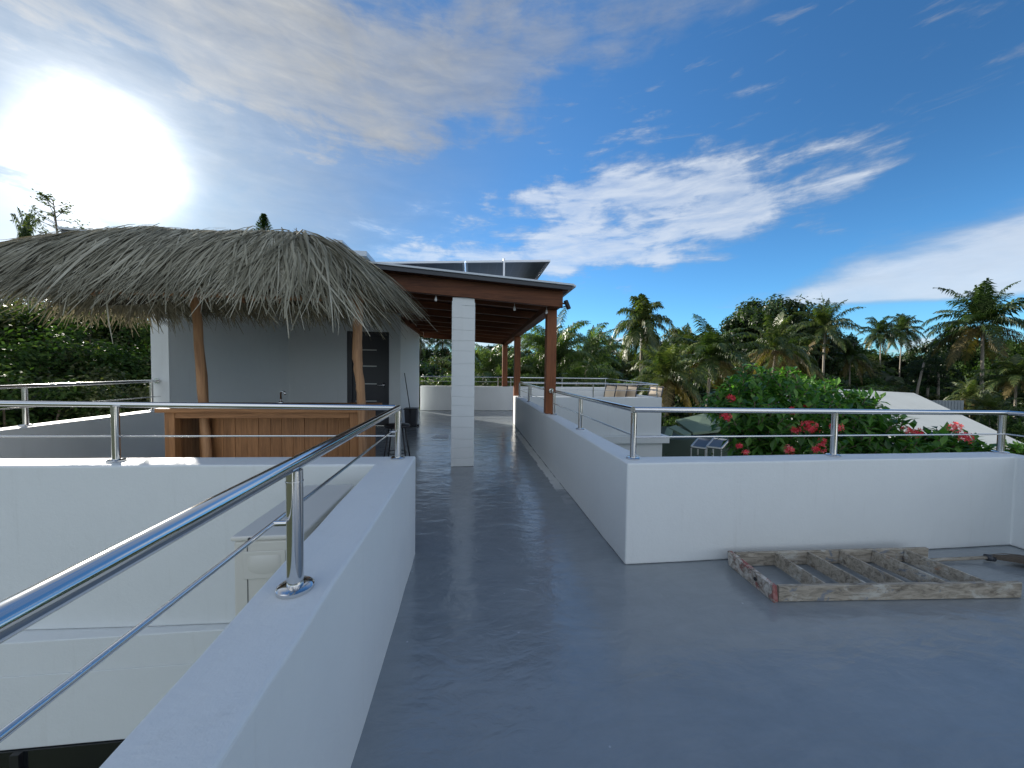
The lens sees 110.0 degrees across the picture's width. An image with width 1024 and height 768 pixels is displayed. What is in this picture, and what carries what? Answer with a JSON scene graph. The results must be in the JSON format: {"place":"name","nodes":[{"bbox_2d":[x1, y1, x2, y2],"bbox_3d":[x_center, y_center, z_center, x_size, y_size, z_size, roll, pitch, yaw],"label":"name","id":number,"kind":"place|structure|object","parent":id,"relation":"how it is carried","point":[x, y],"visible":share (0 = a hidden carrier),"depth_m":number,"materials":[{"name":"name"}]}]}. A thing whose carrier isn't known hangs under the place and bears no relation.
{"place":"outdoors","nodes":[
{"label":"outdoors","id":0,"kind":"place"},
{"bbox_2d":[0,0,1023,356],"label":"sky","id":1,"kind":"structure","parent":0,"point":[704,158],"materials":[{"name":"blue"}]},
{"bbox_2d":[690,438,712,455],"bbox_3d":[8.013,4.677,15.261,0.540,4.617,2.075,2,3,39],"label":"solar panel","id":2,"kind":"object","parent":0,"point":[699,443],"visible":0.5,"depth_m":15.00,"materials":[{"name":"glass"}]},
{"bbox_2d":[931,553,1023,563],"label":"broom","id":3,"kind":"object","parent":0,"point":[1016,558],"visible":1,"depth_m":2.71,"materials":[{"name":"wood"}]},
{"label":"ground","id":4,"kind":"structure","parent":0,"visible":0},
{"bbox_2d":[11,207,40,299],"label":"coconut palm","id":5,"kind":"object","parent":4,"relation":"on","point":[24,231],"visible":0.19,"depth_m":22.29,"materials":[{"name":"green plant"}]},
{"bbox_2d":[10,188,89,305],"bbox_3d":[-16.606,-0.086,13.286,1.858,13.612,1.686,1,2,-7],"label":"sparse tree","id":6,"kind":"object","parent":4,"relation":"on","point":[47,199],"visible":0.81,"depth_m":12.81,"materials":[{"name":"green plant"}]},
{"bbox_2d":[0,347,101,427],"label":"garden tree","id":7,"kind":"object","parent":4,"relation":"on","point":[40,410],"visible":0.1,"depth_m":7.72,"materials":[{"name":"green plant"}]},
{"bbox_2d":[0,299,108,388],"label":"garden tree","id":8,"kind":"object","parent":4,"relation":"on","point":[4,318],"visible":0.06,"depth_m":10.14,"materials":[{"name":"green plant"}]},
{"bbox_2d":[0,362,133,426],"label":"garden tree","id":9,"kind":"object","parent":4,"relation":"on","point":[72,392],"visible":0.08,"depth_m":7.24,"materials":[{"name":"green plant"}]},
{"bbox_2d":[0,370,148,424],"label":"garden tree","id":10,"kind":"object","parent":4,"relation":"on","point":[40,397],"visible":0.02,"depth_m":7.99,"materials":[{"name":"green plant"}]},
{"bbox_2d":[0,296,148,362],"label":"garden tree","id":11,"kind":"object","parent":4,"relation":"on","point":[53,323],"visible":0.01,"depth_m":12.59,"materials":[{"name":"green plant"}]},
{"bbox_2d":[0,375,149,426],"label":"garden tree","id":12,"kind":"object","parent":4,"relation":"on","point":[95,397],"visible":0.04,"depth_m":7.78,"materials":[{"name":"green plant"}]},
{"bbox_2d":[0,324,150,423],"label":"garden tree","id":13,"kind":"object","parent":4,"relation":"on","point":[22,351],"visible":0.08,"depth_m":8.60,"materials":[{"name":"green plant"}]},
{"bbox_2d":[0,300,150,400],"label":"garden tree","id":14,"kind":"object","parent":4,"relation":"on","point":[77,332],"visible":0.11,"depth_m":10.56,"materials":[{"name":"green plant"}]},
{"bbox_2d":[0,298,150,364],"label":"garden tree","id":15,"kind":"object","parent":4,"relation":"on","point":[58,327],"visible":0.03,"depth_m":12.37,"materials":[{"name":"green plant"}]},
{"bbox_2d":[6,352,150,399],"bbox_3d":[-10.901,2.985,10.078,6.059,7.879,5.949,1,2,-7],"label":"garden tree","id":16,"kind":"object","parent":4,"relation":"on","point":[96,377],"visible":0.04,"depth_m":9.04,"materials":[{"name":"green plant"}]},
{"bbox_2d":[23,340,150,412],"bbox_3d":[-10.973,2.807,11.145,5.843,8.160,6.213,-1,2,-34],"label":"garden tree","id":17,"kind":"object","parent":4,"relation":"on","point":[127,361],"visible":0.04,"depth_m":9.64,"materials":[{"name":"green plant"}]},
{"bbox_2d":[254,213,273,230],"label":"norfolk pine","id":18,"kind":"object","parent":4,"relation":"on","point":[263,221],"visible":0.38,"depth_m":36.56,"materials":[{"name":"green plant"}]},
{"bbox_2d":[0,434,669,767],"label":"villa building","id":19,"kind":"structure","parent":4,"relation":"on","point":[95,716],"depth_m":2.31,"materials":[{"name":"white paint"}]},
{"bbox_2d":[0,739,124,767],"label":"window","id":20,"kind":"structure","parent":19,"relation":"in","point":[90,754],"depth_m":2.29,"materials":[{"name":"black glass"}]},
{"bbox_2d":[0,456,415,767],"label":"parapet wall","id":21,"kind":"structure","parent":19,"relation":"on","point":[268,679],"depth_m":1.73,"materials":[{"name":"paint"}]},
{"bbox_2d":[0,400,395,462],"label":"railing","id":22,"kind":"object","parent":21,"relation":"on","point":[115,435],"visible":0.98,"depth_m":2.48,"materials":[{"name":"silver metal"}]},
{"bbox_2d":[0,405,404,742],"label":"railing","id":23,"kind":"object","parent":21,"relation":"on","point":[24,609],"visible":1,"depth_m":0.63,"materials":[{"name":"silver metal"}]},
{"bbox_2d":[231,484,353,616],"bbox_3d":[-1.046,0.929,1.882,0.377,0.588,0.706,1,2,-7],"label":"air conditioner","id":24,"kind":"object","parent":21,"relation":"attached to","point":[260,561],"visible":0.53,"depth_m":1.54,"materials":[{"name":"metal"}]},
{"bbox_2d":[351,410,1023,767],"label":"terrace floor","id":25,"kind":"structure","parent":19,"relation":"on","point":[539,623],"depth_m":1.78,"materials":[{"name":"grey paint"}]},
{"bbox_2d":[0,410,164,457],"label":"parapet wall","id":26,"kind":"structure","parent":25,"relation":"on","point":[145,422],"depth_m":4.35,"materials":[{"name":"paint"}]},
{"bbox_2d":[0,378,160,426],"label":"railing","id":27,"kind":"object","parent":26,"relation":"on","point":[25,410],"visible":0.88,"depth_m":4.11,"materials":[{"name":"silver metal"}]},
{"bbox_2d":[0,223,435,456],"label":"thatched roof","id":28,"kind":"structure","parent":25,"relation":"on","point":[157,272],"depth_m":3.28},
{"bbox_2d":[154,402,381,456],"bbox_3d":[-2.665,0.733,4.155,2.070,0.972,0.747,1,2,-7],"label":"bar counter","id":29,"kind":"object","parent":25,"relation":"on","point":[181,421],"visible":0.35,"depth_m":4.06,"materials":[{"name":"wood"}]},
{"bbox_2d":[150,304,418,424],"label":"terrace house","id":30,"kind":"structure","parent":25,"relation":"on","point":[250,363],"depth_m":8.59,"materials":[{"name":"paint"}]},
{"bbox_2d":[296,228,375,261],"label":"stair tower","id":31,"kind":"structure","parent":30,"relation":"on","point":[365,255],"depth_m":9.46,"materials":[{"name":"paint"}]},
{"bbox_2d":[347,331,388,424],"bbox_3d":[-3.561,-0.125,8.895,0.996,2.334,0.116,1,2,-7],"label":"door","id":32,"kind":"structure","parent":30,"relation":"in","point":[375,350],"depth_m":8.91,"materials":[{"name":"grey paint"}]},
{"bbox_2d":[383,423,409,456],"bbox_3d":[-1.615,0.883,5.033,0.362,0.644,0.362,1,2,-7],"label":"bar stool","id":33,"kind":"object","parent":25,"relation":"on","point":[389,426],"visible":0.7,"depth_m":4.93,"materials":[{"name":"black metal"}]},
{"bbox_2d":[403,407,419,425],"bbox_3d":[-2.519,0.827,9.027,0.369,0.452,0.337,1,2,-7],"label":"waste bin","id":34,"kind":"object","parent":25,"relation":"on","point":[413,416],"visible":0.91,"depth_m":8.89,"materials":[{"name":"grey plastic"}]},
{"bbox_2d":[451,297,474,466],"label":"stone clad column","id":35,"kind":"structure","parent":25,"relation":"on","point":[462,382],"depth_m":5.21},
{"bbox_2d":[420,386,604,409],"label":"parapet wall","id":36,"kind":"structure","parent":25,"relation":"on","point":[485,397],"depth_m":12.82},
{"bbox_2d":[421,376,607,386],"bbox_3d":[0.118,-0.081,12.989,6.973,0.345,0.090,1,2,-7],"label":"railing","id":37,"kind":"object","parent":36,"relation":"on","point":[527,377],"visible":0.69,"depth_m":13.04,"materials":[{"name":"silver metal"}]},
{"bbox_2d":[521,394,661,435],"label":"parapet wall","id":38,"kind":"structure","parent":25,"relation":"on","point":[648,424],"depth_m":9.92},
{"bbox_2d":[523,382,657,396],"bbox_3d":[2.211,0.165,9.889,3.860,0.387,0.080,1,2,-7],"label":"railing","id":39,"kind":"object","parent":38,"relation":"on","point":[531,389],"visible":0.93,"depth_m":9.91,"materials":[{"name":"silver metal"}]},
{"bbox_2d":[604,385,616,396],"bbox_3d":[2.598,0.530,11.454,1.408,1.020,0.636,0,2,-17],"label":"sun lounger","id":40,"kind":"object","parent":25,"relation":"on","point":[607,393],"visible":0.22,"depth_m":11.61,"materials":[{"name":"beige fabric"}]},
{"bbox_2d":[615,385,628,396],"bbox_3d":[2.919,0.538,11.328,1.408,1.020,0.636,0,2,-20],"label":"sun lounger","id":41,"kind":"object","parent":25,"relation":"on","point":[621,393],"visible":0.2,"depth_m":11.47,"materials":[{"name":"beige fabric"}]},
{"bbox_2d":[647,386,663,397],"bbox_3d":[3.768,0.570,10.733,1.408,1.020,0.636,0,2,-17],"label":"sun lounger","id":42,"kind":"object","parent":25,"relation":"on","point":[660,391],"visible":0.25,"depth_m":10.90,"materials":[{"name":"beige fabric"}]},
{"bbox_2d":[513,396,1023,563],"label":"parapet wall","id":43,"kind":"structure","parent":25,"relation":"on","point":[666,509],"depth_m":2.82,"materials":[{"name":"paint"}]},
{"bbox_2d":[57,226,575,413],"bbox_3d":[-2.778,-0.488,8.769,6.520,3.091,8.020,1,2,-7],"label":"timber canopy","id":44,"kind":"object","parent":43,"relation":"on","point":[499,319],"visible":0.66,"depth_m":5.58,"materials":[{"name":"brown wood"}]},
{"bbox_2d":[503,258,504,275],"bbox_3d":[-1.072,-1.971,8.427,3.679,0.713,2.527,2,2,31],"label":"panel stand","id":45,"kind":"object","parent":44,"relation":"on","point":[503,266],"visible":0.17,"depth_m":6.41,"materials":[{"name":"metal"}]},
{"bbox_2d":[383,261,464,271],"bbox_3d":[-1.704,-2.159,7.104,1.534,0.137,1.654,1,2,-7],"label":"solar panel","id":46,"kind":"object","parent":45,"relation":"on","point":[454,265],"visible":0.3,"depth_m":6.45,"materials":[{"name":"glass"}]},
{"bbox_2d":[466,260,549,279],"bbox_3d":[-0.153,-2.238,7.280,1.534,0.137,1.654,1,2,-7],"label":"solar panel","id":47,"kind":"object","parent":45,"relation":"on","point":[531,269],"visible":0.54,"depth_m":6.87,"materials":[{"name":"glass"}]},
{"bbox_2d":[518,382,543,401],"bbox_3d":[0.383,0.201,7.681,0.100,0.382,3.650,1,2,-7],"label":"railing","id":48,"kind":"object","parent":43,"relation":"on","point":[529,386],"visible":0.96,"depth_m":7.79,"materials":[{"name":"silver metal"}]},
{"bbox_2d":[549,388,632,434],"bbox_3d":[0.781,0.318,4.161,0.110,0.400,2.862,1,2,-6],"label":"railing","id":49,"kind":"object","parent":43,"relation":"on","point":[603,402],"visible":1,"depth_m":4.06,"materials":[{"name":"silver metal"}]},
{"bbox_2d":[626,407,1023,459],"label":"railing","id":50,"kind":"object","parent":43,"relation":"on","point":[1001,434],"visible":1,"depth_m":2.90,"materials":[{"name":"silver metal"}]},
{"bbox_2d":[728,547,1021,602],"bbox_3d":[2.410,1.292,2.475,1.653,0.110,0.471,1,2,-3],"label":"wooden ladder","id":51,"kind":"object","parent":25,"relation":"on","point":[922,585],"visible":1,"depth_m":2.38,"materials":[{"name":"wood"}]},
{"bbox_2d":[419,332,440,358],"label":"coconut palm","id":52,"kind":"object","parent":4,"relation":"on","point":[421,338],"visible":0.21,"depth_m":57.09,"materials":[{"name":"green plant"}]},
{"bbox_2d":[419,360,447,379],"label":"background tree","id":53,"kind":"object","parent":4,"relation":"on","point":[425,369],"visible":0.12,"depth_m":33.60,"materials":[{"name":"green plant"}]},
{"bbox_2d":[419,373,450,404],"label":"background tree","id":54,"kind":"object","parent":4,"relation":"on","point":[446,384],"visible":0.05,"depth_m":24.54,"materials":[{"name":"green plant"}]},
{"bbox_2d":[419,377,450,409],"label":"background tree","id":55,"kind":"object","parent":4,"relation":"on","point":[428,383],"visible":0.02,"depth_m":23.35,"materials":[{"name":"green plant"}]},
{"bbox_2d":[419,356,451,377],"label":"background tree","id":56,"kind":"object","parent":4,"relation":"on","point":[443,364],"visible":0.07,"depth_m":38.82,"materials":[{"name":"green plant"}]},
{"bbox_2d":[419,346,451,370],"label":"background tree","id":57,"kind":"object","parent":4,"relation":"on","point":[440,351],"visible":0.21,"depth_m":56.49,"materials":[{"name":"green plant"}]},
{"bbox_2d":[420,338,451,358],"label":"coconut palm","id":58,"kind":"object","parent":4,"relation":"on","point":[445,343],"visible":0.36,"depth_m":56.71,"materials":[{"name":"green plant"}]},
{"bbox_2d":[147,352,1002,418],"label":"wood","id":59,"kind":"object","parent":4,"relation":"on","point":[887,372],"visible":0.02,"depth_m":63.99,"materials":[{"name":"green plant"}]},
{"bbox_2d":[556,348,624,380],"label":"background tree","id":60,"kind":"object","parent":4,"relation":"on","point":[614,365],"visible":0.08,"depth_m":38.76,"materials":[{"name":"green plant"}]},
{"bbox_2d":[609,349,647,377],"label":"background tree","id":61,"kind":"object","parent":4,"relation":"on","point":[624,369],"visible":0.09,"depth_m":45.81,"materials":[{"name":"green plant"}]},
{"bbox_2d":[610,293,673,391],"bbox_3d":[13.628,-1.547,38.168,5.799,15.639,5.809,0,2,-14],"label":"royal palm","id":62,"kind":"object","parent":4,"relation":"on","point":[640,316],"visible":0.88,"depth_m":36.91,"materials":[{"name":"green plant"}]},
{"bbox_2d":[626,339,713,423],"bbox_3d":[10.877,1.807,25.070,5.863,9.765,5.476,1,2,8],"label":"coconut palm","id":63,"kind":"object","parent":4,"relation":"on","point":[666,363],"visible":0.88,"depth_m":24.24,"materials":[{"name":"green plant"}]},
{"bbox_2d":[660,325,693,343],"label":"shade tree","id":64,"kind":"object","parent":4,"relation":"on","point":[673,330],"visible":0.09,"depth_m":62.36,"materials":[{"name":"green plant"}]},
{"bbox_2d":[666,323,701,372],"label":"coconut palm","id":65,"kind":"object","parent":4,"relation":"on","point":[684,335],"visible":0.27,"depth_m":50.09,"materials":[{"name":"green plant"}]},
{"bbox_2d":[662,382,724,422],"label":"background tree","id":66,"kind":"object","parent":4,"relation":"on","point":[678,401],"visible":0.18,"depth_m":31.63,"materials":[{"name":"green plant"}]},
{"bbox_2d":[661,414,734,456],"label":"green roofed house","id":67,"kind":"structure","parent":4,"relation":"on","point":[698,425],"depth_m":17.29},
{"bbox_2d":[706,438,727,455],"bbox_3d":[8.725,4.686,15.344,0.554,4.612,2.155,2,3,41],"label":"solar panel","id":68,"kind":"object","parent":67,"relation":"on","point":[713,444],"visible":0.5,"depth_m":15.09,"materials":[{"name":"glass"}]},
{"bbox_2d":[667,314,771,413],"bbox_3d":[15.571,0.665,28.406,7.359,11.944,7.421,1,2,16],"label":"coconut palm","id":69,"kind":"object","parent":4,"relation":"on","point":[714,344],"visible":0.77,"depth_m":27.57,"materials":[{"name":"green plant"}]},
{"bbox_2d":[716,314,780,376],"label":"shade tree","id":70,"kind":"object","parent":4,"relation":"on","point":[726,327],"visible":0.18,"depth_m":56.32,"materials":[{"name":"green plant"}]},
{"bbox_2d":[720,294,827,371],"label":"shade tree","id":71,"kind":"object","parent":4,"relation":"on","point":[751,311],"visible":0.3,"depth_m":52.67,"materials":[{"name":"green plant"}]},
{"bbox_2d":[735,309,816,377],"bbox_3d":[24.047,-0.147,33.072,5.973,13.473,6.293,0,2,-24],"label":"coconut palm","id":72,"kind":"object","parent":4,"relation":"on","point":[779,336],"visible":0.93,"depth_m":32.19,"materials":[{"name":"green plant"}]},
{"bbox_2d":[751,331,834,382],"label":"coconut palm","id":73,"kind":"object","parent":4,"relation":"on","point":[800,342],"visible":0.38,"depth_m":36.38,"materials":[{"name":"green plant"}]},
{"bbox_2d":[784,317,858,377],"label":"shade tree","id":74,"kind":"object","parent":4,"relation":"on","point":[829,367],"visible":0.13,"depth_m":52.08,"materials":[{"name":"green plant"}]},
{"bbox_2d":[790,293,865,372],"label":"coconut palm","id":75,"kind":"object","parent":4,"relation":"on","point":[824,318],"visible":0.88,"depth_m":45.65,"materials":[{"name":"green plant"}]},
{"bbox_2d":[820,330,874,382],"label":"background tree","id":76,"kind":"object","parent":4,"relation":"on","point":[854,369],"visible":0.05,"depth_m":60.74,"materials":[{"name":"green plant"}]},
{"bbox_2d":[817,373,882,390],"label":"background tree","id":77,"kind":"object","parent":4,"relation":"on","point":[846,384],"visible":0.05,"depth_m":37.23,"materials":[{"name":"green plant"}]},
{"bbox_2d":[828,332,877,383],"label":"coconut palm","id":78,"kind":"object","parent":4,"relation":"on","point":[849,359],"visible":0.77,"depth_m":50.98,"materials":[{"name":"green plant"}]},
{"bbox_2d":[697,363,1023,455],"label":"flowering bush","id":79,"kind":"object","parent":4,"relation":"on","point":[761,390],"visible":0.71,"depth_m":5.04,"materials":[{"name":"green plant"}]},
{"bbox_2d":[839,353,884,377],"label":"background tree","id":80,"kind":"object","parent":4,"relation":"on","point":[864,370],"visible":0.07,"depth_m":63.30,"materials":[{"name":"green plant"}]},
{"bbox_2d":[841,375,901,388],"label":"background tree","id":81,"kind":"object","parent":4,"relation":"on","point":[855,381],"visible":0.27,"depth_m":55.26,"materials":[{"name":"green plant"}]},
{"bbox_2d":[851,384,897,391],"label":"background tree","id":82,"kind":"object","parent":4,"relation":"on","point":[877,386],"visible":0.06,"depth_m":39.81,"materials":[{"name":"green plant"}]},
{"bbox_2d":[859,346,898,377],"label":"background tree","id":83,"kind":"object","parent":4,"relation":"on","point":[886,357],"visible":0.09,"depth_m":76.00,"materials":[{"name":"green plant"}]},
{"bbox_2d":[856,315,907,378],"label":"coconut palm","id":84,"kind":"object","parent":4,"relation":"on","point":[878,331],"visible":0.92,"depth_m":67.92,"materials":[{"name":"green plant"}]},
{"bbox_2d":[768,389,1023,449],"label":"white roofed house","id":85,"kind":"structure","parent":4,"relation":"on","point":[904,400],"depth_m":14.72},
{"bbox_2d":[883,352,922,379],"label":"background tree","id":86,"kind":"object","parent":4,"relation":"on","point":[894,362],"visible":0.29,"depth_m":72.80,"materials":[{"name":"green plant"}]},
{"bbox_2d":[885,313,926,376],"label":"coconut palm","id":87,"kind":"object","parent":4,"relation":"on","point":[904,323],"visible":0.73,"depth_m":70.40,"materials":[{"name":"green plant"}]},
{"bbox_2d":[879,385,940,399],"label":"background tree","id":88,"kind":"object","parent":4,"relation":"on","point":[905,389],"visible":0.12,"depth_m":47.26,"materials":[{"name":"green plant"}]},
{"bbox_2d":[900,354,950,394],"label":"leaning tree","id":89,"kind":"object","parent":4,"relation":"on","point":[916,372],"visible":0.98,"depth_m":46.18,"materials":[{"name":"green plant"}]},
{"bbox_2d":[903,383,957,400],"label":"background tree","id":90,"kind":"object","parent":4,"relation":"on","point":[933,391],"visible":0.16,"depth_m":49.61,"materials":[{"name":"green plant"}]},
{"bbox_2d":[908,353,954,398],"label":"leaning tree","id":91,"kind":"object","parent":4,"relation":"on","point":[927,389],"visible":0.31,"depth_m":47.49,"materials":[{"name":"green plant"}]},
{"bbox_2d":[917,365,964,399],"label":"leaning tree","id":92,"kind":"object","parent":4,"relation":"on","point":[931,383],"visible":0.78,"depth_m":46.34,"materials":[{"name":"green plant"}]},
{"bbox_2d":[905,326,979,380],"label":"shade tree","id":93,"kind":"object","parent":4,"relation":"on","point":[914,350],"visible":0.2,"depth_m":67.12,"materials":[{"name":"green plant"}]},
{"bbox_2d":[930,400,963,409],"bbox_3d":[34.000,4.091,28.283,3.481,5.588,0.110,1,2,-7],"label":"sheet fence","id":94,"kind":"object","parent":4,"relation":"on","point":[954,405],"visible":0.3,"depth_m":28.23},
{"bbox_2d":[919,278,1023,420],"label":"coconut palm","id":95,"kind":"object","parent":4,"relation":"on","point":[981,307],"visible":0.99,"depth_m":40.56,"materials":[{"name":"green plant"}]},
{"bbox_2d":[946,376,1001,417],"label":"coconut palm","id":96,"kind":"object","parent":4,"relation":"on","point":[965,390],"visible":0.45,"depth_m":32.09,"materials":[{"name":"green plant"}]},
{"bbox_2d":[949,339,1023,381],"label":"background tree","id":97,"kind":"object","parent":4,"relation":"on","point":[987,364],"visible":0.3,"depth_m":58.64,"materials":[{"name":"green plant"}]},
{"bbox_2d":[952,389,1023,427],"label":"coconut palm","id":98,"kind":"object","parent":4,"relation":"on","point":[987,400],"visible":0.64,"depth_m":28.76,"materials":[{"name":"green plant"}]},
{"bbox_2d":[965,350,1023,418],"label":"coconut palm","id":99,"kind":"object","parent":4,"relation":"on","point":[1014,367],"visible":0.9,"depth_m":35.91,"materials":[{"name":"green plant"}]},
{"bbox_2d":[976,400,1023,437],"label":"garden shrub","id":100,"kind":"object","parent":4,"relation":"on","point":[1018,419],"visible":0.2,"depth_m":27.26,"materials":[{"name":"green plant"}]},
{"bbox_2d":[979,415,1023,439],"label":"garden shrub","id":101,"kind":"object","parent":4,"relation":"on","point":[995,420],"visible":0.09,"depth_m":26.50,"materials":[{"name":"green plant"}]},
{"bbox_2d":[993,385,1023,419],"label":"background tree","id":102,"kind":"object","parent":4,"relation":"on","point":[1020,392],"visible":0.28,"depth_m":38.25,"materials":[{"name":"green plant"}]},
{"bbox_2d":[994,422,1023,442],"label":"garden shrub","id":103,"kind":"object","parent":4,"relation":"on","point":[1018,426],"visible":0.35,"depth_m":21.14,"materials":[{"name":"green plant"}]},
{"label":"undergrowth","id":104,"kind":"object","parent":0,"visible":0},
{"bbox_2d":[437,343,543,385],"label":"areca palm","id":105,"kind":"object","parent":104,"relation":"on","point":[491,367],"visible":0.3,"depth_m":17.63,"materials":[{"name":"green plant"}]},
{"bbox_2d":[491,353,580,386],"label":"areca palm","id":106,"kind":"object","parent":104,"relation":"on","point":[509,367],"visible":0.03,"depth_m":17.81,"materials":[{"name":"green plant"}]},
{"bbox_2d":[508,307,633,386],"bbox_3d":[2.719,0.911,16.723,6.460,9.526,6.292,0,2,-12],"label":"areca palm","id":107,"kind":"object","parent":104,"relation":"on","point":[586,356],"visible":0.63,"depth_m":16.23,"materials":[{"name":"green plant"}]},
{"bbox_2d":[562,362,625,386],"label":"areca palm","id":108,"kind":"object","parent":104,"relation":"on","point":[602,375],"visible":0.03,"depth_m":19.45,"materials":[{"name":"green plant"}]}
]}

